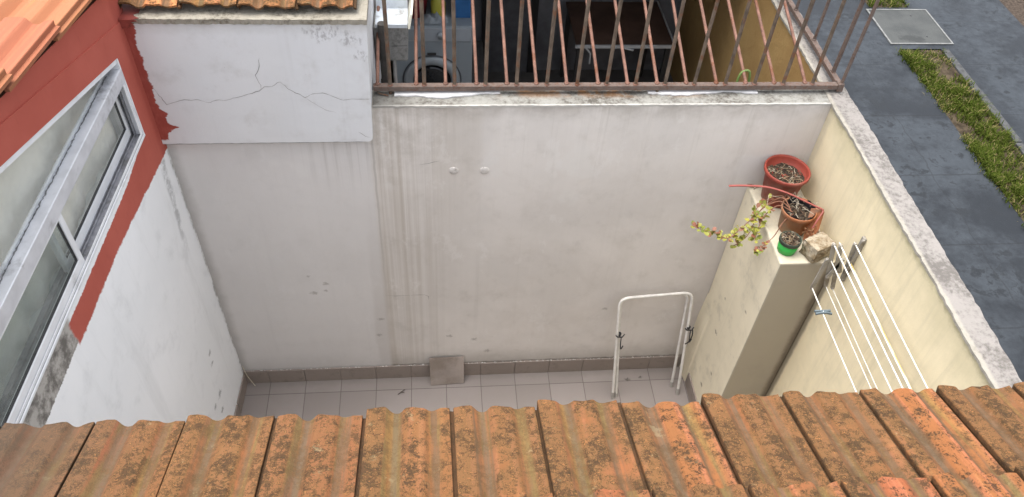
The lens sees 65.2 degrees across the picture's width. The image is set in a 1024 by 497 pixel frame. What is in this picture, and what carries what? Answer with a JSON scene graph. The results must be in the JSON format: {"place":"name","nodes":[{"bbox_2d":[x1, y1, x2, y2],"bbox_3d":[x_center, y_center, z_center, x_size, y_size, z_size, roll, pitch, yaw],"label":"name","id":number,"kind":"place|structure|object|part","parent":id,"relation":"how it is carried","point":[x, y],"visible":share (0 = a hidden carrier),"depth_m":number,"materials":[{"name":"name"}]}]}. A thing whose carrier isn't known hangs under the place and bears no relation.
{"place":"outdoors","nodes":[
{"label":"outdoors","id":0,"kind":"place"},
{"bbox_2d":[0,0,242,427],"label":"red house","id":1,"kind":"structure","parent":0,"point":[128,325],"depth_m":4.09,"materials":[{"name":"paint"}]},
{"bbox_2d":[0,85,117,399],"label":"curtain","id":2,"kind":"object","parent":1,"relation":"hanging from","point":[24,175],"visible":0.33,"depth_m":3.68,"materials":[{"name":"fabric"}]},
{"bbox_2d":[0,59,144,427],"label":"window","id":3,"kind":"structure","parent":1,"relation":"in","point":[111,91],"depth_m":3.72,"materials":[{"name":"white metal"}]},
{"bbox_2d":[412,0,427,18],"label":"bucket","id":4,"kind":"object","parent":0,"point":[418,8],"visible":0.38,"depth_m":6.64,"materials":[{"name":"plastic"}]},
{"bbox_2d":[240,366,689,420],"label":"patio floor","id":5,"kind":"structure","parent":0,"point":[306,400],"depth_m":6.91,"materials":[{"name":"tile"}]},
{"bbox_2d":[429,356,463,385],"bbox_3d":[-0.559,1.053,6.876,0.298,0.292,0.094,-1,47,-5],"label":"loose tile","id":6,"kind":"object","parent":5,"relation":"on","point":[446,370],"visible":1,"depth_m":6.87,"materials":[{"name":"ceramic"}]},
{"bbox_2d":[166,89,830,415],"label":"back wall","id":7,"kind":"structure","parent":5,"relation":"on","point":[496,232],"depth_m":5.67,"materials":[{"name":"paint"}]},
{"bbox_2d":[118,0,393,143],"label":"neighbour shed","id":8,"kind":"structure","parent":7,"relation":"on","point":[248,71],"depth_m":4.55,"materials":[{"name":"paint"}]},
{"bbox_2d":[377,21,387,82],"bbox_3d":[-0.866,-0.655,5.759,0.066,2.180,0.066,-1,47,-5],"label":"downpipe","id":9,"kind":"object","parent":8,"relation":"attached to","point":[383,63],"visible":0.25,"depth_m":5.09,"materials":[{"name":"grey metal"}]},
{"bbox_2d":[373,0,408,60],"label":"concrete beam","id":10,"kind":"structure","parent":8,"relation":"attached to","point":[398,42],"depth_m":5.12,"materials":[{"name":"grey concrete"}]},
{"bbox_2d":[375,0,412,28],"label":"gutter","id":11,"kind":"object","parent":10,"relation":"on","point":[399,13],"visible":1,"depth_m":5.09,"materials":[{"name":"white metal"}]},
{"bbox_2d":[373,0,879,95],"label":"railing","id":12,"kind":"object","parent":7,"relation":"on","point":[836,84],"visible":1,"depth_m":5.01,"materials":[{"name":"metal"}]},
{"bbox_2d":[736,69,750,81],"bbox_3d":[1.498,-1.094,5.185,0.106,0.143,0.036,-6,48,-10],"label":"hose","id":13,"kind":"object","parent":12,"relation":"hanging from","point":[745,70],"visible":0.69,"depth_m":5.15,"materials":[{"name":"green rubber"}]},
{"bbox_2d":[611,292,693,398],"bbox_3d":[1.150,0.810,6.644,0.673,1.150,0.280,-1,47,-5],"label":"folding stand","id":14,"kind":"object","parent":5,"relation":"on","point":[618,348],"visible":1,"depth_m":6.58,"materials":[{"name":"white metal"}]},
{"bbox_2d":[679,184,834,404],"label":"pillar","id":15,"kind":"structure","parent":5,"relation":"on","point":[755,309],"depth_m":5.77,"materials":[{"name":"paint"}]},
{"bbox_2d":[761,154,810,207],"bbox_3d":[1.824,-0.437,5.410,0.306,0.268,0.306,-1,47,-5],"label":"flower pot","id":16,"kind":"object","parent":15,"relation":"on","point":[788,174],"visible":0.96,"depth_m":5.36,"materials":[{"name":"red plastic"}]},
{"bbox_2d":[777,230,801,255],"bbox_3d":[1.774,-0.034,5.131,0.141,0.123,0.144,-1,47,-5],"label":"flower pot","id":17,"kind":"object","parent":15,"relation":"on","point":[789,243],"visible":1,"depth_m":5.11,"materials":[{"name":"green plastic"}]},
{"bbox_2d":[778,196,816,235],"bbox_3d":[1.858,-0.206,5.240,0.230,0.206,0.230,-1,47,-5],"label":"flower pot","id":18,"kind":"object","parent":15,"relation":"on","point":[799,221],"visible":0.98,"depth_m":5.21,"materials":[{"name":"ceramic"}]},
{"bbox_2d":[690,194,793,255],"bbox_3d":[1.506,-0.130,5.171,0.657,0.247,0.362,-14,50,-17],"label":"trailing plant","id":19,"kind":"object","parent":18,"relation":"on","point":[752,228],"visible":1,"depth_m":5.22,"materials":[{"name":"green plant"}]},
{"bbox_2d":[728,184,823,227],"bbox_3d":[1.710,-0.309,5.213,0.611,0.110,0.136,22,50,16],"label":"plastic strip","id":20,"kind":"object","parent":18,"relation":"on","point":[773,188],"visible":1,"depth_m":5.20,"materials":[{"name":"red plastic"}]},
{"bbox_2d":[767,193,818,236],"bbox_3d":[1.861,-0.225,5.235,0.404,0.217,0.223,30,52,22],"label":"dead foliage","id":21,"kind":"object","parent":18,"relation":"in","point":[796,208],"visible":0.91,"depth_m":5.19,"materials":[{"name":"brown plant"}]},
{"bbox_2d":[803,208,823,239],"bbox_3d":[1.952,-0.156,5.190,0.086,0.194,0.139,18,49,13],"label":"pot shard","id":22,"kind":"object","parent":15,"relation":"on","point":[814,211],"visible":0.74,"depth_m":5.18,"materials":[{"name":"ceramic"}]},
{"bbox_2d":[799,232,835,262],"bbox_3d":[1.953,-0.004,5.120,0.184,0.136,0.137,-21,52,-22],"label":"stone","id":23,"kind":"object","parent":15,"relation":"on","point":[816,248],"visible":0.93,"depth_m":5.07,"materials":[{"name":"beige stone"}]},
{"bbox_2d":[472,41,483,82],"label":"masonry plinth","id":24,"kind":"structure","parent":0,"point":[480,57],"depth_m":7.82,"materials":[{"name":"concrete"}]},
{"bbox_2d":[396,0,472,82],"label":"washing machine","id":25,"kind":"object","parent":24,"relation":"on","point":[434,52],"visible":0.39,"depth_m":6.83,"materials":[{"name":"grey metal"}]},
{"bbox_3d":[-0.697,-1.462,7.001,0.490,0.490,0.046,-1,47,-5],"label":"door","id":26,"kind":"part","parent":25,"relation":"part of","materials":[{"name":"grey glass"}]},
{"bbox_2d":[424,11,447,23],"bbox_3d":[-0.644,-1.950,6.675,0.220,0.077,0.160,-1,47,-5],"label":"cloth","id":27,"kind":"object","parent":25,"relation":"on","point":[432,18],"visible":0.77,"depth_m":6.66,"materials":[{"name":"white fabric"}]},
{"bbox_2d":[431,0,445,16],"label":"bottle","id":28,"kind":"object","parent":25,"relation":"on","point":[435,5],"visible":0.7,"depth_m":6.63,"materials":[{"name":"yellow plastic"}]},
{"bbox_2d":[451,0,470,17],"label":"detergent box","id":29,"kind":"object","parent":25,"relation":"on","point":[463,8],"visible":0.77,"depth_m":6.68,"materials":[{"name":"blue cardboard"}]},
{"bbox_2d":[0,382,1023,496],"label":"tiled roof","id":30,"kind":"structure","parent":0,"point":[947,441],"depth_m":2.11,"materials":[{"name":"ceramic"}]},
{"bbox_2d":[488,70,672,82],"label":"terrace floor","id":31,"kind":"structure","parent":0,"point":[585,76],"depth_m":8.47,"materials":[{"name":"tile"}]},
{"bbox_2d":[393,61,397,82],"bbox_3d":[-0.818,-0.589,5.910,0.026,1.875,0.044,-1,47,-5],"label":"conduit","id":32,"kind":"object","parent":31,"relation":"on","point":[395,71],"visible":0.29,"depth_m":5.29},
{"bbox_2d":[560,1,675,81],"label":"table","id":33,"kind":"object","parent":31,"relation":"on","point":[632,19],"visible":0.72,"depth_m":7.64,"materials":[{"name":"brown wood"}]},
{"bbox_2d":[865,0,906,7],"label":"soil","id":34,"kind":"structure","parent":0,"point":[866,1],"depth_m":11.91,"materials":[{"name":"brown soil"}]},
{"bbox_2d":[869,7,939,48],"bbox_3d":[5.606,-3.160,11.450,0.610,0.001,1.090,-1,47,-5],"label":"verge crossing","id":35,"kind":"object","parent":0,"point":[919,46],"visible":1,"depth_m":11.13,"materials":[{"name":"light grey concrete"}]},
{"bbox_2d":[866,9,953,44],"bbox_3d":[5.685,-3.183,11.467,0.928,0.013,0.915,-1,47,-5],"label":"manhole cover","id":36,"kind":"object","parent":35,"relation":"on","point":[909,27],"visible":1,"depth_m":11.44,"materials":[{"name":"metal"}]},
{"bbox_2d":[792,0,1023,381],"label":"pavement","id":37,"kind":"structure","parent":0,"point":[973,221],"depth_m":9.29,"materials":[{"name":"grey concrete"}]},
{"bbox_2d":[670,0,1021,396],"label":"boundary wall","id":38,"kind":"structure","parent":37,"relation":"on","point":[854,188],"depth_m":4.84,"materials":[{"name":"beige paint"}]},
{"bbox_2d":[810,236,927,391],"bbox_3d":[2.059,0.670,4.391,0.198,0.468,1.594,-1,47,-5],"label":"clothes dryer","id":39,"kind":"object","parent":38,"relation":"attached to","point":[854,253],"visible":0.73,"depth_m":4.75,"materials":[{"name":"white painted steel"},{"name":"grey metal"}]},
{"bbox_2d":[814,309,831,314],"bbox_3d":[1.918,0.392,4.932,0.104,0.022,0.036,-1,47,-5],"label":"clothes peg","id":40,"kind":"object","parent":39,"relation":"attached to","point":[819,312],"visible":1,"depth_m":4.92,"materials":[{"name":"grey plastic"}]},
{"bbox_2d":[867,0,1023,226],"bbox_3d":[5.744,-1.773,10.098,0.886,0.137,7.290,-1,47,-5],"label":"grass","id":41,"kind":"structure","parent":0,"point":[985,155],"depth_m":9.97,"materials":[{"name":"green plant"}]},
{"bbox_2d":[899,0,1023,49],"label":"ground","id":42,"kind":"structure","parent":0,"point":[1015,8],"depth_m":12.07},
{"bbox_2d":[474,0,681,72],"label":"neighbour house","id":43,"kind":"structure","parent":42,"relation":"on","point":[541,11],"depth_m":8.23,"materials":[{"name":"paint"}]},
{"bbox_2d":[488,0,531,71],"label":"door","id":44,"kind":"structure","parent":43,"relation":"in","point":[511,8],"depth_m":8.15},
{"bbox_2d":[941,49,1023,154],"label":"path edging","id":45,"kind":"object","parent":42,"relation":"on","point":[959,68],"visible":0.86,"depth_m":10.30,"materials":[{"name":"concrete"}]},
{"bbox_2d":[905,0,1023,143],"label":"path","id":46,"kind":"structure","parent":0,"point":[986,37],"depth_m":11.23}
]}

